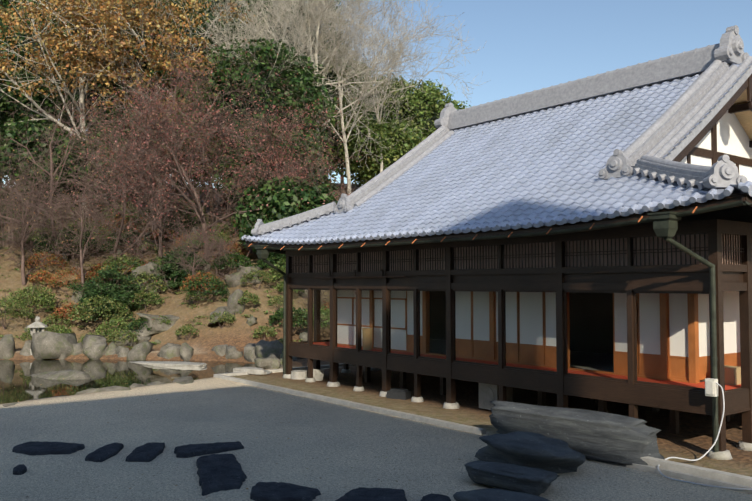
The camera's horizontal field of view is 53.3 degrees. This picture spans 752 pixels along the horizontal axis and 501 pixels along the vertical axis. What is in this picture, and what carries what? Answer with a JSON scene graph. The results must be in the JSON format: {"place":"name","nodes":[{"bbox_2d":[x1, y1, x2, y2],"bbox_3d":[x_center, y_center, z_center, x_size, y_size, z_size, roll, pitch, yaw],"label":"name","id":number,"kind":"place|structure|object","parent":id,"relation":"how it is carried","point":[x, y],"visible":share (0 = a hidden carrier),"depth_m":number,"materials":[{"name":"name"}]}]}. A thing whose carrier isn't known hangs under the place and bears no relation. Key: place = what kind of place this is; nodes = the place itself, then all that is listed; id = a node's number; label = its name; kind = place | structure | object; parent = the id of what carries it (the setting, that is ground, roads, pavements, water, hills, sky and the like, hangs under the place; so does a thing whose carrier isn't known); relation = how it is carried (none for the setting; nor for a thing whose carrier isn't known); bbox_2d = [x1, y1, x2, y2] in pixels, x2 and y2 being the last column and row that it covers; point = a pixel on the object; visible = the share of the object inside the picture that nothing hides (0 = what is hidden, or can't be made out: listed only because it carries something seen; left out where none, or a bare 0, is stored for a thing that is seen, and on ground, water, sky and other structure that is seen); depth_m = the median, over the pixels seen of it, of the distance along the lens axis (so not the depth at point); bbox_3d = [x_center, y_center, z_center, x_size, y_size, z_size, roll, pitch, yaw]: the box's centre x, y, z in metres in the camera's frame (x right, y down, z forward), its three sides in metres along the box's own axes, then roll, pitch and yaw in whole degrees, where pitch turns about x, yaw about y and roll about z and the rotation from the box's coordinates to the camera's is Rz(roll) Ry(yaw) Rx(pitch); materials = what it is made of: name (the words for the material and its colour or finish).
{"place":"outdoors","nodes":[
{"label":"outdoors","id":0,"kind":"place"},
{"bbox_2d":[0,0,253,121],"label":"autumn tree","id":1,"kind":"object","parent":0,"point":[101,49],"visible":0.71,"depth_m":42.05,"materials":[{"name":"plant"}]},
{"bbox_2d":[0,359,255,403],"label":"pond water","id":2,"kind":"structure","parent":0,"point":[15,385],"depth_m":25.38,"materials":[{"name":"green liquid"}]},
{"bbox_2d":[337,290,405,349],"bbox_3d":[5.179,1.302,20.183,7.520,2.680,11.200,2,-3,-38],"label":"window glass","id":3,"kind":"object","parent":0,"point":[395,340],"depth_m":20.66,"materials":[{"name":"glass"}]},
{"bbox_2d":[0,183,751,500],"bbox_3d":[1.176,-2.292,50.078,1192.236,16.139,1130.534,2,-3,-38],"label":"terrain","id":4,"kind":"structure","parent":0,"point":[432,460],"depth_m":14.22,"materials":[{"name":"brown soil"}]},
{"bbox_2d":[27,316,47,354],"bbox_3d":[-13.990,3.503,30.947,0.840,1.576,0.728,2,-3,-38],"label":"stone lantern","id":5,"kind":"object","parent":4,"relation":"on","point":[38,325],"visible":0.6,"depth_m":30.84,"materials":[{"name":"grey stone"}]},
{"bbox_2d":[0,222,307,406],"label":"garden rocks","id":6,"kind":"object","parent":4,"relation":"on","point":[261,353],"visible":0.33,"depth_m":30.54,"materials":[{"name":"grey stone"}]},
{"bbox_2d":[0,191,339,348],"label":"shrub foliage","id":7,"kind":"object","parent":4,"relation":"on","point":[111,299],"visible":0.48,"depth_m":34.73,"materials":[{"name":"green plant"}]},
{"bbox_2d":[0,23,360,339],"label":"bare reddish trees","id":8,"kind":"object","parent":4,"relation":"on","point":[37,224],"visible":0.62,"depth_m":37.07,"materials":[{"name":"brown plant"}]},
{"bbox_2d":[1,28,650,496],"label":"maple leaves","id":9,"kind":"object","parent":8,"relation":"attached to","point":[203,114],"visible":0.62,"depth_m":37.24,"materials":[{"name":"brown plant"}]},
{"bbox_2d":[130,361,271,374],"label":"stone slab","id":10,"kind":"structure","parent":4,"relation":"on","point":[173,365],"depth_m":24.02,"materials":[{"name":"grey stone"}]},
{"bbox_2d":[0,0,439,220],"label":"tree","id":11,"kind":"object","parent":4,"relation":"on","point":[434,118],"visible":0.02,"depth_m":46.23,"materials":[{"name":"brown plant"}]},
{"bbox_2d":[0,0,445,317],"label":"tree trunks","id":12,"kind":"object","parent":4,"relation":"on","point":[212,204],"visible":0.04,"depth_m":46.26,"materials":[{"name":"plant"}]},
{"bbox_2d":[12,441,450,500],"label":"stepping stones","id":13,"kind":"object","parent":4,"relation":"on","point":[219,472],"visible":0.96,"depth_m":11.01,"materials":[{"name":"black stone"}]},
{"bbox_2d":[0,0,470,260],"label":"evergreen trees","id":14,"kind":"object","parent":4,"relation":"on","point":[408,138],"visible":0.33,"depth_m":44.01,"materials":[{"name":"green plant"}]},
{"bbox_2d":[0,0,490,228],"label":"pale trees trunks","id":15,"kind":"object","parent":4,"relation":"on","point":[318,10],"visible":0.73,"depth_m":46.90,"materials":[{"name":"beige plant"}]},
{"bbox_2d":[291,369,323,380],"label":"boxes","id":16,"kind":"object","parent":4,"relation":"on","point":[318,374],"visible":0.79,"depth_m":21.85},
{"bbox_2d":[387,388,410,399],"bbox_3d":[0.553,3.480,18.213,0.520,0.230,0.265,-2,-3,32],"label":"stone","id":17,"kind":"object","parent":4,"relation":"on","point":[398,393],"visible":1,"depth_m":18.11,"materials":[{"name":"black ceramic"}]},
{"bbox_2d":[214,364,751,493],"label":"stone curb","id":18,"kind":"structure","parent":4,"relation":"on","point":[698,474],"depth_m":11.22,"materials":[{"name":"grey stone"}]},
{"bbox_2d":[479,383,512,409],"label":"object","id":19,"kind":"object","parent":4,"relation":"on","point":[488,393],"visible":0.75,"depth_m":16.33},
{"bbox_2d":[282,367,751,459],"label":"post base stones","id":20,"kind":"object","parent":4,"relation":"on","point":[726,454],"visible":0.31,"depth_m":16.75,"materials":[{"name":"white stone"}]},
{"bbox_2d":[286,233,751,451],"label":"wooden posts","id":21,"kind":"object","parent":4,"relation":"on","point":[448,383],"visible":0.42,"depth_m":15.59,"materials":[{"name":"brown wood"}]},
{"bbox_2d":[453,400,663,500],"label":"stone steps","id":22,"kind":"structure","parent":4,"relation":"on","point":[529,452],"depth_m":11.40,"materials":[{"name":"grey stone"}]},
{"bbox_2d":[429,291,703,381],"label":"interior wall","id":23,"kind":"structure","parent":4,"relation":"on","point":[574,318],"depth_m":19.57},
{"bbox_2d":[362,328,372,349],"bbox_3d":[-0.236,2.400,20.340,0.300,0.580,0.292,2,-3,-38],"label":"folding screen","id":24,"kind":"object","parent":23,"relation":"on","point":[367,339],"depth_m":20.22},
{"bbox_2d":[286,219,716,414],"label":"horizontal beams","id":25,"kind":"structure","parent":23,"relation":"on","point":[686,279],"depth_m":14.98,"materials":[{"name":"brown wood"}]},
{"bbox_2d":[300,219,751,415],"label":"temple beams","id":26,"kind":"structure","parent":23,"relation":"on","point":[737,400],"depth_m":12.40,"materials":[{"name":"brown wood"}]},
{"bbox_2d":[724,365,740,384],"bbox_3d":[6.302,2.225,13.367,0.350,0.300,0.350,2,-3,-38],"label":"cardboard box","id":27,"kind":"object","parent":23,"relation":"on","point":[732,375],"visible":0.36,"depth_m":13.20,"materials":[{"name":"beige cardboard"}]},
{"bbox_2d":[657,382,751,489],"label":"white cable","id":28,"kind":"object","parent":4,"relation":"on","point":[704,455],"visible":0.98,"depth_m":11.31,"materials":[{"name":"white plastic"}]},
{"bbox_2d":[2,0,751,187],"label":"sky","id":29,"kind":"structure","parent":0,"point":[529,45],"materials":[{"name":"blue"}]},
{"bbox_2d":[244,181,751,247],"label":"roof eave","id":30,"kind":"object","parent":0,"point":[734,214],"visible":0.02,"depth_m":20.84,"materials":[{"name":"brown wood"}]},
{"bbox_2d":[241,181,751,243],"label":"eave edge tiles","id":31,"kind":"object","parent":30,"relation":"on","point":[746,186],"visible":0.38,"depth_m":14.26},
{"bbox_2d":[245,63,751,244],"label":"roof tiles","id":32,"kind":"object","parent":30,"relation":"on","point":[549,164],"visible":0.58,"depth_m":17.46,"materials":[{"name":"grey tile"}]},
{"bbox_2d":[251,25,751,234],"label":"roof ridge","id":33,"kind":"structure","parent":32,"relation":"on","point":[662,135],"depth_m":17.05,"materials":[{"name":"grey tile"}]},
{"bbox_2d":[672,74,751,171],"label":"gable timber frame","id":34,"kind":"object","parent":33,"relation":"attached to","point":[690,149],"visible":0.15,"depth_m":16.41,"materials":[{"name":"brown wood"}]},
{"bbox_2d":[681,111,751,181],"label":"gable wall","id":35,"kind":"structure","parent":34,"relation":"attached to","point":[733,138],"depth_m":17.65,"materials":[{"name":"white paint"}]},
{"bbox_2d":[246,189,751,251],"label":"eave fascia","id":36,"kind":"structure","parent":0,"point":[745,207],"depth_m":13.80,"materials":[{"name":"brown wood"}]},
{"bbox_2d":[248,206,696,249],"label":"roof gutter hangers","id":37,"kind":"object","parent":36,"relation":"attached to","point":[473,238],"visible":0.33,"depth_m":15.64},
{"bbox_2d":[243,200,751,451],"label":"copper roof gutters","id":38,"kind":"object","parent":36,"relation":"attached to","point":[665,225],"visible":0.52,"depth_m":12.01,"materials":[{"name":"metal"}]},
{"bbox_2d":[705,378,717,396],"bbox_3d":[5.322,2.174,11.899,0.130,0.270,0.160,2,-3,-38],"label":"electric box","id":39,"kind":"object","parent":38,"relation":"attached to","point":[711,387],"visible":1,"depth_m":11.85,"materials":[{"name":"white plastic"}]},
{"bbox_2d":[291,290,710,387],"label":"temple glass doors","id":40,"kind":"structure","parent":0,"point":[506,329],"depth_m":15.47,"materials":[{"name":"white"}]},
{"bbox_2d":[294,234,751,272],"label":"lattice transom","id":41,"kind":"object","parent":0,"point":[642,249],"visible":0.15,"depth_m":14.54,"materials":[{"name":"brown wood"}]},
{"bbox_2d":[313,342,740,389],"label":"floor","id":42,"kind":"structure","parent":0,"point":[702,385],"depth_m":15.38,"materials":[{"name":"orange wood"}]},
{"bbox_2d":[337,290,740,383],"bbox_3d":[5.162,1.321,20.168,7.565,2.720,11.290,2,-3,-38],"label":"temple inner woodwork","id":43,"kind":"object","parent":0,"point":[686,366],"depth_m":15.63,"materials":[{"name":"brown wood"}]},
{"bbox_2d":[337,291,739,356],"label":"shoji screens","id":44,"kind":"object","parent":43,"relation":"attached to","point":[731,313],"depth_m":15.98,"materials":[{"name":"white paper"}]},
{"bbox_2d":[430,339,704,380],"bbox_3d":[5.211,2.205,20.167,7.440,0.946,11.060,2,-3,-38],"label":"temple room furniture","id":45,"kind":"object","parent":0,"point":[577,355],"depth_m":17.78,"materials":[{"name":"black"}]},
{"bbox_2d":[733,88,751,139],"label":"gable soffit boards","id":46,"kind":"object","parent":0,"point":[744,118],"depth_m":17.79,"materials":[{"name":"brown wood"}]}
]}

